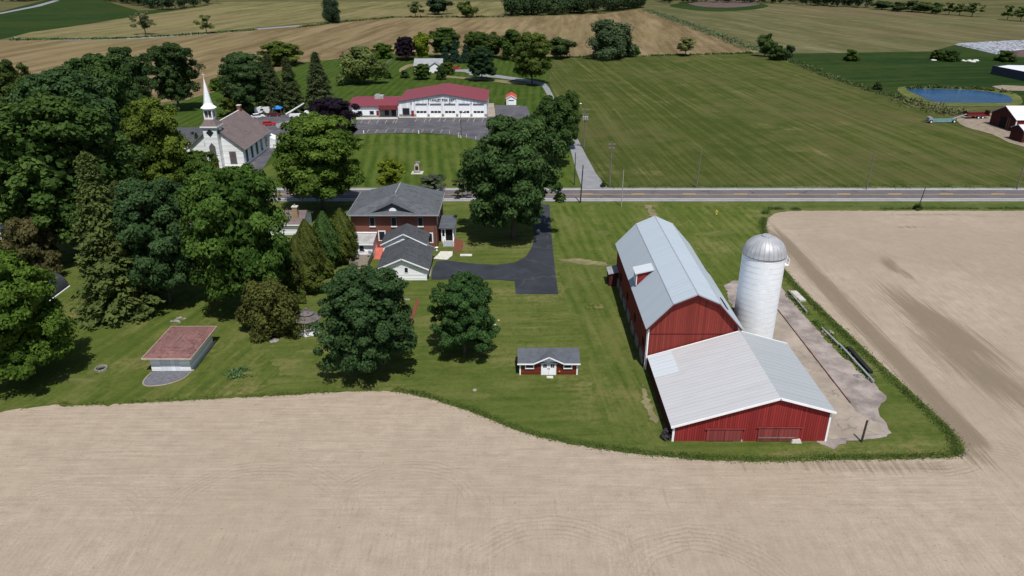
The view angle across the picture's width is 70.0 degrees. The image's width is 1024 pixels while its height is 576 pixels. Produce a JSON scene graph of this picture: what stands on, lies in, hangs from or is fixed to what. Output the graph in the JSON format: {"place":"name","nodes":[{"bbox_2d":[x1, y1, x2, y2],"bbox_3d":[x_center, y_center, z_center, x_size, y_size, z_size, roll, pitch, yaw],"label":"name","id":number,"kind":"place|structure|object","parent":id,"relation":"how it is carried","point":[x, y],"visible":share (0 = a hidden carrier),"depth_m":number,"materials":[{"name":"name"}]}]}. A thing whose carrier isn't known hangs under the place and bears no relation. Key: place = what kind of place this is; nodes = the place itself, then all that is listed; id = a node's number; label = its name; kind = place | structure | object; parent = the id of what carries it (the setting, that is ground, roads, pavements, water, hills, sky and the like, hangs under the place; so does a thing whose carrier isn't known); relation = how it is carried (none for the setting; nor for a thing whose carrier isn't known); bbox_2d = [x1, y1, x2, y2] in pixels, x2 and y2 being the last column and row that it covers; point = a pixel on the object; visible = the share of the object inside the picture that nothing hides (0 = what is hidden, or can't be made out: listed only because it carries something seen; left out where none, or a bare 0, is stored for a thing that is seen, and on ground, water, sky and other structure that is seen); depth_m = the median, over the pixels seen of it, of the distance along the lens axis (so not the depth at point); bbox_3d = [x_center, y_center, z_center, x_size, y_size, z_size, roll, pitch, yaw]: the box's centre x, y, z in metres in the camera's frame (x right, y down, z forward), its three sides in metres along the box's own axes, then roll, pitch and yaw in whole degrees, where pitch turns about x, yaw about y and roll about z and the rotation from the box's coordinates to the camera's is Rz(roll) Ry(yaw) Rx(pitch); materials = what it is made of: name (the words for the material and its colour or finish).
{"place":"outdoors","nodes":[
{"label":"outdoors","id":0,"kind":"place"},
{"bbox_2d":[0,0,178,38],"bbox_3d":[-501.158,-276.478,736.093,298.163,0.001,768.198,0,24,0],"label":"green field","id":1,"kind":"structure","parent":0,"point":[60,14],"depth_m":711.23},
{"bbox_2d":[0,288,279,411],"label":"lawn","id":2,"kind":"structure","parent":0,"point":[120,352],"depth_m":100.78,"materials":[{"name":"plant"}]},
{"bbox_2d":[0,248,78,383],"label":"maple tree","id":3,"kind":"object","parent":2,"relation":"on","point":[30,324],"visible":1,"depth_m":91.27,"materials":[{"name":"green plant"}]},
{"bbox_2d":[68,149,168,330],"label":"spruce tree","id":4,"kind":"object","parent":2,"relation":"on","point":[101,252],"visible":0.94,"depth_m":109.06,"materials":[{"name":"green plant"}]},
{"bbox_2d":[97,177,203,303],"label":"maple tree","id":5,"kind":"object","parent":2,"relation":"on","point":[150,214],"visible":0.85,"depth_m":109.54,"materials":[{"name":"green plant"}]},
{"bbox_2d":[144,371,189,384],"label":"paver apron","id":6,"kind":"object","parent":2,"relation":"on","point":[158,377],"visible":1,"depth_m":97.33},
{"bbox_2d":[141,326,216,370],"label":"shed","id":7,"kind":"structure","parent":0,"point":[180,348],"depth_m":99.99,"materials":[{"name":"red"}]},
{"bbox_2d":[14,2,503,37],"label":"grain field","id":8,"kind":"structure","parent":0,"point":[233,15],"depth_m":699.19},
{"bbox_2d":[271,204,312,234],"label":"neighbour house","id":9,"kind":"structure","parent":0,"point":[294,222],"depth_m":147.37,"materials":[{"name":"white"}]},
{"bbox_2d":[128,54,555,180],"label":"back lawn","id":10,"kind":"structure","parent":0,"point":[191,114],"depth_m":320.85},
{"bbox_2d":[0,58,32,102],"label":"tree","id":11,"kind":"object","parent":10,"relation":"on","point":[10,76],"visible":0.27,"depth_m":191.55,"materials":[{"name":"green plant"}]},
{"bbox_2d":[62,53,138,130],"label":"tree","id":12,"kind":"object","parent":10,"relation":"on","point":[99,65],"visible":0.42,"depth_m":198.38,"materials":[{"name":"green plant"}]},
{"bbox_2d":[106,47,158,104],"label":"tree","id":13,"kind":"object","parent":10,"relation":"on","point":[138,69],"visible":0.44,"depth_m":220.94,"materials":[{"name":"green plant"}]},
{"bbox_2d":[140,42,205,110],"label":"tree","id":14,"kind":"object","parent":10,"relation":"on","point":[173,70],"visible":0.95,"depth_m":259.87,"materials":[{"name":"green plant"}]},
{"bbox_2d":[187,74,278,167],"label":"church","id":15,"kind":"structure","parent":10,"relation":"on","point":[239,137],"depth_m":194.85,"materials":[{"name":"white"}]},
{"bbox_2d":[215,98,253,116],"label":"bush","id":16,"kind":"object","parent":10,"relation":"on","point":[229,107],"visible":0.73,"depth_m":257.79,"materials":[{"name":"green plant"}]},
{"bbox_2d":[216,51,267,106],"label":"tree","id":17,"kind":"object","parent":10,"relation":"on","point":[240,72],"visible":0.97,"depth_m":254.32,"materials":[{"name":"green plant"}]},
{"bbox_2d":[256,54,284,114],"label":"spruce tree","id":18,"kind":"object","parent":10,"relation":"on","point":[268,78],"visible":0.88,"depth_m":260.06,"materials":[{"name":"green plant"}]},
{"bbox_2d":[276,56,306,114],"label":"spruce tree","id":19,"kind":"object","parent":10,"relation":"on","point":[291,95],"visible":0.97,"depth_m":260.51,"materials":[{"name":"green plant"}]},
{"bbox_2d":[250,110,354,169],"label":"church car park","id":20,"kind":"structure","parent":10,"relation":"on","point":[260,162],"depth_m":236.85,"materials":[{"name":"asphalt"}]},
{"bbox_2d":[302,51,337,109],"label":"spruce tree","id":21,"kind":"object","parent":10,"relation":"on","point":[318,87],"visible":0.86,"depth_m":262.26,"materials":[{"name":"green plant"}]},
{"bbox_2d":[336,45,388,84],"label":"willow tree","id":22,"kind":"object","parent":10,"relation":"on","point":[360,64],"visible":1,"depth_m":317.80,"materials":[{"name":"green plant"}]},
{"bbox_2d":[393,36,415,59],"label":"copper beech","id":23,"kind":"object","parent":10,"relation":"on","point":[403,46],"visible":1,"depth_m":394.81,"materials":[{"name":"purple plant"}]},
{"bbox_2d":[348,83,488,117],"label":"fire station","id":24,"kind":"object","parent":10,"relation":"on","point":[447,100],"visible":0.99,"depth_m":256.90,"materials":[{"name":"white metal"}]},
{"bbox_2d":[412,32,429,57],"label":"tree","id":25,"kind":"object","parent":10,"relation":"on","point":[421,41],"visible":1,"depth_m":395.28,"materials":[{"name":"green plant"}]},
{"bbox_2d":[262,133,580,186],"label":"lawn by fire hall","id":26,"kind":"structure","parent":10,"relation":"on","point":[436,154],"depth_m":204.92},
{"bbox_2d":[307,97,362,134],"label":"copper beech","id":27,"kind":"object","parent":26,"relation":"on","point":[333,106],"visible":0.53,"depth_m":211.91,"materials":[{"name":"purple plant"}]},
{"bbox_2d":[529,95,579,165],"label":"tree","id":28,"kind":"object","parent":26,"relation":"on","point":[551,113],"visible":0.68,"depth_m":187.66,"materials":[{"name":"green plant"}]},
{"bbox_2d":[560,90,581,145],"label":"tree","id":29,"kind":"object","parent":26,"relation":"on","point":[572,99],"visible":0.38,"depth_m":207.82,"materials":[{"name":"green plant"}]},
{"bbox_2d":[353,105,529,139],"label":"car park","id":30,"kind":"structure","parent":10,"relation":"on","point":[477,128],"depth_m":245.36,"materials":[{"name":"asphalt"}]},
{"bbox_2d":[428,27,462,53],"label":"tree","id":31,"kind":"object","parent":10,"relation":"on","point":[447,36],"visible":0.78,"depth_m":402.97,"materials":[{"name":"green plant"}]},
{"bbox_2d":[462,31,491,52],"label":"tree","id":32,"kind":"object","parent":10,"relation":"on","point":[472,40],"visible":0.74,"depth_m":394.65,"materials":[{"name":"green plant"}]},
{"bbox_2d":[465,46,496,80],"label":"maple tree","id":33,"kind":"object","parent":10,"relation":"on","point":[481,63],"visible":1,"depth_m":327.38,"materials":[{"name":"green plant"}]},
{"bbox_2d":[496,29,520,58],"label":"tree","id":34,"kind":"object","parent":10,"relation":"on","point":[507,41],"visible":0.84,"depth_m":394.98,"materials":[{"name":"green plant"}]},
{"bbox_2d":[509,31,552,83],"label":"tree","id":35,"kind":"object","parent":10,"relation":"on","point":[530,53],"visible":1,"depth_m":314.58,"materials":[{"name":"green plant"}]},
{"bbox_2d":[0,9,758,102],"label":"stubble field","id":36,"kind":"structure","parent":0,"point":[651,33],"depth_m":501.85,"materials":[{"name":"plant"}]},
{"bbox_2d":[9,29,257,40],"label":"tall grass","id":37,"kind":"structure","parent":36,"relation":"on","point":[95,38],"depth_m":507.77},
{"bbox_2d":[256,41,303,65],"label":"tree","id":38,"kind":"object","parent":36,"relation":"on","point":[277,51],"visible":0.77,"depth_m":375.35,"materials":[{"name":"green plant"}]},
{"bbox_2d":[321,0,340,22],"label":"tree","id":39,"kind":"object","parent":36,"relation":"on","point":[331,11],"visible":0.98,"depth_m":620.84,"materials":[{"name":"green plant"}]},
{"bbox_2d":[297,15,503,27],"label":"tall grass","id":40,"kind":"structure","parent":36,"relation":"on","point":[345,20],"depth_m":677.54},
{"bbox_2d":[431,205,557,293],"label":"driveway","id":41,"kind":"structure","parent":0,"point":[533,271],"depth_m":131.54,"materials":[{"name":"asphalt"}]},
{"bbox_2d":[0,210,1023,575],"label":"tilled field","id":42,"kind":"structure","parent":0,"point":[926,306],"depth_m":77.97,"materials":[{"name":"soil"}]},
{"bbox_2d":[0,201,1023,462],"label":"lawn","id":43,"kind":"structure","parent":0,"point":[560,405],"depth_m":100.30,"materials":[{"name":"green plant"}]},
{"bbox_2d":[0,216,62,274],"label":"tree","id":44,"kind":"object","parent":43,"relation":"on","point":[25,239],"visible":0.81,"depth_m":124.03,"materials":[{"name":"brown plant"}]},
{"bbox_2d":[0,91,151,259],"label":"tree","id":45,"kind":"object","parent":43,"relation":"on","point":[46,137],"visible":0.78,"depth_m":123.72,"materials":[{"name":"green plant"}]},
{"bbox_2d":[97,129,146,184],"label":"tree","id":46,"kind":"object","parent":43,"relation":"on","point":[136,173],"visible":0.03,"depth_m":150.01,"materials":[{"name":"green plant"}]},
{"bbox_2d":[119,96,191,184],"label":"ash tree","id":47,"kind":"object","parent":43,"relation":"on","point":[148,122],"visible":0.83,"depth_m":156.58,"materials":[{"name":"green plant"}]},
{"bbox_2d":[167,150,219,185],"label":"tree","id":48,"kind":"object","parent":43,"relation":"on","point":[193,162],"visible":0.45,"depth_m":160.93,"materials":[{"name":"green plant"}]},
{"bbox_2d":[55,387,382,406],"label":"tall grass","id":49,"kind":"structure","parent":43,"relation":"on","point":[218,397],"depth_m":92.95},
{"bbox_2d":[174,163,291,308],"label":"maple tree","id":50,"kind":"object","parent":43,"relation":"on","point":[233,220],"visible":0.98,"depth_m":105.63,"materials":[{"name":"green plant"}]},
{"bbox_2d":[234,275,313,343],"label":"shrub","id":51,"kind":"object","parent":43,"relation":"on","point":[274,308],"visible":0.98,"depth_m":104.96,"materials":[{"name":"green plant"}]},
{"bbox_2d":[279,270,306,303],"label":"shrub","id":52,"kind":"object","parent":43,"relation":"on","point":[290,281],"visible":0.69,"depth_m":117.37,"materials":[{"name":"green plant"}]},
{"bbox_2d":[285,234,312,289],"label":"arborvitae","id":53,"kind":"object","parent":43,"relation":"on","point":[301,255],"visible":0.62,"depth_m":119.09,"materials":[{"name":"green plant"}]},
{"bbox_2d":[294,308,320,336],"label":"gazebo","id":54,"kind":"object","parent":43,"relation":"on","point":[308,315],"visible":0.53,"depth_m":107.63,"materials":[{"name":"grey wood"}]},
{"bbox_2d":[295,219,325,275],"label":"arborvitae","id":55,"kind":"object","parent":43,"relation":"on","point":[308,238],"visible":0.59,"depth_m":123.06,"materials":[{"name":"green plant"}]},
{"bbox_2d":[296,262,324,293],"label":"shrub","id":56,"kind":"object","parent":43,"relation":"on","point":[312,281],"visible":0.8,"depth_m":120.13,"materials":[{"name":"green plant"}]},
{"bbox_2d":[271,111,365,210],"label":"maple tree","id":57,"kind":"object","parent":43,"relation":"on","point":[314,148],"visible":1,"depth_m":152.16,"materials":[{"name":"green plant"}]},
{"bbox_2d":[312,210,340,266],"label":"arborvitae","id":58,"kind":"object","parent":43,"relation":"on","point":[322,225],"visible":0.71,"depth_m":128.06,"materials":[{"name":"green plant"}]},
{"bbox_2d":[325,207,358,263],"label":"arborvitae","id":59,"kind":"object","parent":43,"relation":"on","point":[346,232],"visible":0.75,"depth_m":130.61,"materials":[{"name":"green plant"}]},
{"bbox_2d":[308,263,417,374],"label":"maple tree","id":60,"kind":"object","parent":43,"relation":"on","point":[366,325],"visible":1,"depth_m":92.28,"materials":[{"name":"green plant"}]},
{"bbox_2d":[346,182,456,279],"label":"brick house","id":61,"kind":"structure","parent":43,"relation":"on","point":[402,225],"depth_m":138.52,"materials":[{"name":"grey"}]},
{"bbox_2d":[427,271,500,354],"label":"maple tree","id":62,"kind":"object","parent":43,"relation":"on","point":[464,317],"visible":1,"depth_m":98.21,"materials":[{"name":"green plant"}]},
{"bbox_2d":[455,114,569,239],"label":"maple tree","id":63,"kind":"object","parent":43,"relation":"on","point":[505,170],"visible":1,"depth_m":135.25,"materials":[{"name":"green plant"}]},
{"bbox_2d":[517,348,580,374],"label":"garden shed","id":64,"kind":"structure","parent":43,"relation":"on","point":[548,361],"depth_m":97.68,"materials":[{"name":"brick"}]},
{"bbox_2d":[606,216,745,369],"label":"gambrel barn","id":65,"kind":"structure","parent":43,"relation":"on","point":[662,280],"depth_m":101.83,"materials":[{"name":"metal"}]},
{"bbox_2d":[392,385,963,464],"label":"tall grass","id":66,"kind":"structure","parent":43,"relation":"on","point":[669,454],"depth_m":82.43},
{"bbox_2d":[647,330,836,440],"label":"pole barn","id":67,"kind":"structure","parent":43,"relation":"on","point":[739,385],"depth_m":85.98,"materials":[{"name":"red"}]},
{"bbox_2d":[706,429,745,440],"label":"sliding door","id":68,"kind":"structure","parent":67,"relation":"in","point":[712,434],"depth_m":84.07,"materials":[{"name":"red"}]},
{"bbox_2d":[757,427,802,440],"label":"sliding door","id":69,"kind":"structure","parent":67,"relation":"in","point":[764,433],"depth_m":84.00,"materials":[{"name":"red"}]},
{"bbox_2d":[734,233,789,338],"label":"silo","id":70,"kind":"object","parent":43,"relation":"on","point":[763,260],"visible":0.94,"depth_m":102.71,"materials":[{"name":"metal"}]},
{"bbox_2d":[724,280,890,448],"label":"barnyard","id":71,"kind":"structure","parent":43,"relation":"on","point":[865,397],"depth_m":99.02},
{"bbox_2d":[773,310,881,438],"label":"concrete slab","id":72,"kind":"structure","parent":71,"relation":"on","point":[848,420],"depth_m":93.31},
{"bbox_2d":[785,293,876,378],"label":"weeds","id":73,"kind":"object","parent":71,"relation":"on","point":[839,347],"visible":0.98,"depth_m":107.35,"materials":[{"name":"green plant"}]},
{"bbox_2d":[757,216,969,458],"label":"tall grass","id":74,"kind":"structure","parent":43,"relation":"on","point":[942,425],"depth_m":99.84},
{"bbox_2d":[0,0,1023,153],"bbox_3d":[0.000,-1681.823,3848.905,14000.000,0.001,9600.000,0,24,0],"label":"ground","id":75,"kind":"structure","parent":0,"point":[993,9],"depth_m":828.50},
{"bbox_2d":[0,66,130,143],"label":"tree","id":76,"kind":"object","parent":75,"relation":"on","point":[59,81],"visible":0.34,"depth_m":165.20,"materials":[{"name":"green plant"}]},
{"bbox_2d":[107,0,217,8],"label":"woodland","id":77,"kind":"object","parent":75,"relation":"on","point":[166,3],"visible":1,"depth_m":804.91,"materials":[{"name":"green plant"}]},
{"bbox_2d":[375,158,406,186],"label":"tree","id":78,"kind":"object","parent":75,"relation":"on","point":[390,172],"visible":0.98,"depth_m":170.52,"materials":[{"name":"green plant"}]},
{"bbox_2d":[419,174,445,189],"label":"tree","id":79,"kind":"object","parent":75,"relation":"on","point":[430,181],"visible":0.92,"depth_m":170.88,"materials":[{"name":"green plant"}]},
{"bbox_2d":[549,36,578,58],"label":"tree","id":80,"kind":"object","parent":75,"relation":"on","point":[561,46],"visible":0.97,"depth_m":400.92,"materials":[{"name":"green plant"}]},
{"bbox_2d":[500,0,646,14],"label":"woodland","id":81,"kind":"object","parent":75,"relation":"on","point":[511,7],"visible":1,"depth_m":720.75,"materials":[{"name":"green plant"}]},
{"bbox_2d":[642,8,759,50],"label":"ditch scrub","id":82,"kind":"object","parent":75,"relation":"on","point":[702,30],"visible":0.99,"depth_m":554.86,"materials":[{"name":"green plant"}]},
{"bbox_2d":[670,2,767,11],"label":"green mound","id":83,"kind":"object","parent":75,"relation":"on","point":[687,5],"visible":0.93,"depth_m":826.06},
{"bbox_2d":[689,1,759,7],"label":"bare earth","id":84,"kind":"structure","parent":83,"relation":"on","point":[723,4],"depth_m":878.95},
{"bbox_2d":[659,0,873,6],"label":"woodland","id":85,"kind":"object","parent":75,"relation":"on","point":[848,2],"visible":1,"depth_m":850.13,"materials":[{"name":"green plant"}]},
{"bbox_2d":[755,33,778,56],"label":"tree","id":86,"kind":"object","parent":75,"relation":"on","point":[767,43],"visible":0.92,"depth_m":410.33,"materials":[{"name":"green plant"}]},
{"bbox_2d":[469,74,605,188],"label":"side road","id":87,"kind":"structure","parent":0,"point":[592,179],"depth_m":199.67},
{"bbox_2d":[551,205,650,260],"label":"barn lawn","id":88,"kind":"structure","parent":0,"point":[576,228],"depth_m":151.63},
{"bbox_2d":[557,266,668,446],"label":"side lawn","id":89,"kind":"structure","parent":0,"point":[617,380],"depth_m":101.53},
{"bbox_2d":[266,188,1023,200],"bbox_3d":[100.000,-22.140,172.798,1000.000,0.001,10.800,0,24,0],"label":"road shoulder","id":90,"kind":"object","parent":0,"point":[726,199],"depth_m":169.13},
{"bbox_2d":[272,189,1023,197],"bbox_3d":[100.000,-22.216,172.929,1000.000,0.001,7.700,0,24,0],"label":"highway","id":91,"kind":"structure","parent":90,"relation":"on","point":[793,193],"depth_m":173.39,"materials":[{"name":"asphalt"}]},
{"bbox_2d":[270,198,1023,198],"bbox_3d":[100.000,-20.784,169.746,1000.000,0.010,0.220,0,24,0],"label":"edge line","id":92,"kind":"object","parent":91,"relation":"on","point":[722,198],"visible":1,"depth_m":169.75,"materials":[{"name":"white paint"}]},
{"bbox_2d":[276,185,1023,187],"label":"verge","id":93,"kind":"structure","parent":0,"point":[957,186],"depth_m":178.16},
{"bbox_2d":[607,183,1023,188],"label":"tall grass","id":94,"kind":"structure","parent":93,"relation":"on","point":[855,186],"depth_m":178.70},
{"bbox_2d":[651,204,759,287],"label":"barn lawn","id":95,"kind":"structure","parent":0,"point":[719,257],"depth_m":150.51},
{"bbox_2d":[550,54,1023,186],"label":"hay field","id":96,"kind":"structure","parent":0,"point":[746,119],"depth_m":235.55,"materials":[{"name":"plant"}]},
{"bbox_2d":[585,19,638,60],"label":"willow tree","id":97,"kind":"object","parent":96,"relation":"on","point":[610,40],"visible":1,"depth_m":398.53,"materials":[{"name":"green plant"}]},
{"bbox_2d":[784,59,906,99],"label":"ditch scrub","id":98,"kind":"object","parent":96,"relation":"on","point":[831,75],"visible":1,"depth_m":333.19,"materials":[{"name":"green plant"}]},
{"bbox_2d":[882,97,968,116],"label":"ditch scrub","id":99,"kind":"object","parent":96,"relation":"on","point":[945,110],"visible":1,"depth_m":272.91,"materials":[{"name":"green plant"}]},
{"bbox_2d":[761,8,905,15],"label":"grain field","id":100,"kind":"structure","parent":0,"point":[840,12],"depth_m":750.30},
{"bbox_2d":[650,4,1023,52],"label":"olive field","id":101,"kind":"structure","parent":0,"point":[910,31],"depth_m":580.14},
{"bbox_2d":[773,203,1023,208],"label":"verge","id":102,"kind":"structure","parent":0,"point":[871,205],"depth_m":165.10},
{"bbox_2d":[788,45,1023,104],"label":"green field","id":103,"kind":"structure","parent":0,"point":[892,72],"depth_m":369.81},
{"bbox_2d":[955,40,1023,53],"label":"silage heap","id":104,"kind":"object","parent":103,"relation":"on","point":[994,47],"visible":0.93,"depth_m":457.68,"materials":[{"name":"plastic"}]},
{"bbox_2d":[991,65,1023,80],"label":"barn","id":105,"kind":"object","parent":103,"relation":"on","point":[1013,71],"visible":1,"depth_m":341.63,"materials":[{"name":"white paint"}]},
{"bbox_2d":[907,89,1012,102],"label":"pond","id":106,"kind":"structure","parent":0,"point":[954,96],"depth_m":294.65,"materials":[{"name":"liquid"}]},
{"bbox_2d":[897,86,1022,106],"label":"pond bank","id":107,"kind":"structure","parent":0,"point":[1015,97],"depth_m":286.60,"materials":[{"name":"green plant"}]},
{"bbox_2d":[905,84,1013,93],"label":"ditch scrub","id":108,"kind":"object","parent":107,"relation":"on","point":[918,86],"visible":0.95,"depth_m":311.97,"materials":[{"name":"green plant"}]},
{"bbox_2d":[957,113,1023,146],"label":"farmyard dirt","id":109,"kind":"structure","parent":0,"point":[980,124],"depth_m":240.88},
{"bbox_2d":[989,106,1023,130],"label":"red cattle barn","id":110,"kind":"structure","parent":109,"relation":"on","point":[1006,117],"depth_m":237.36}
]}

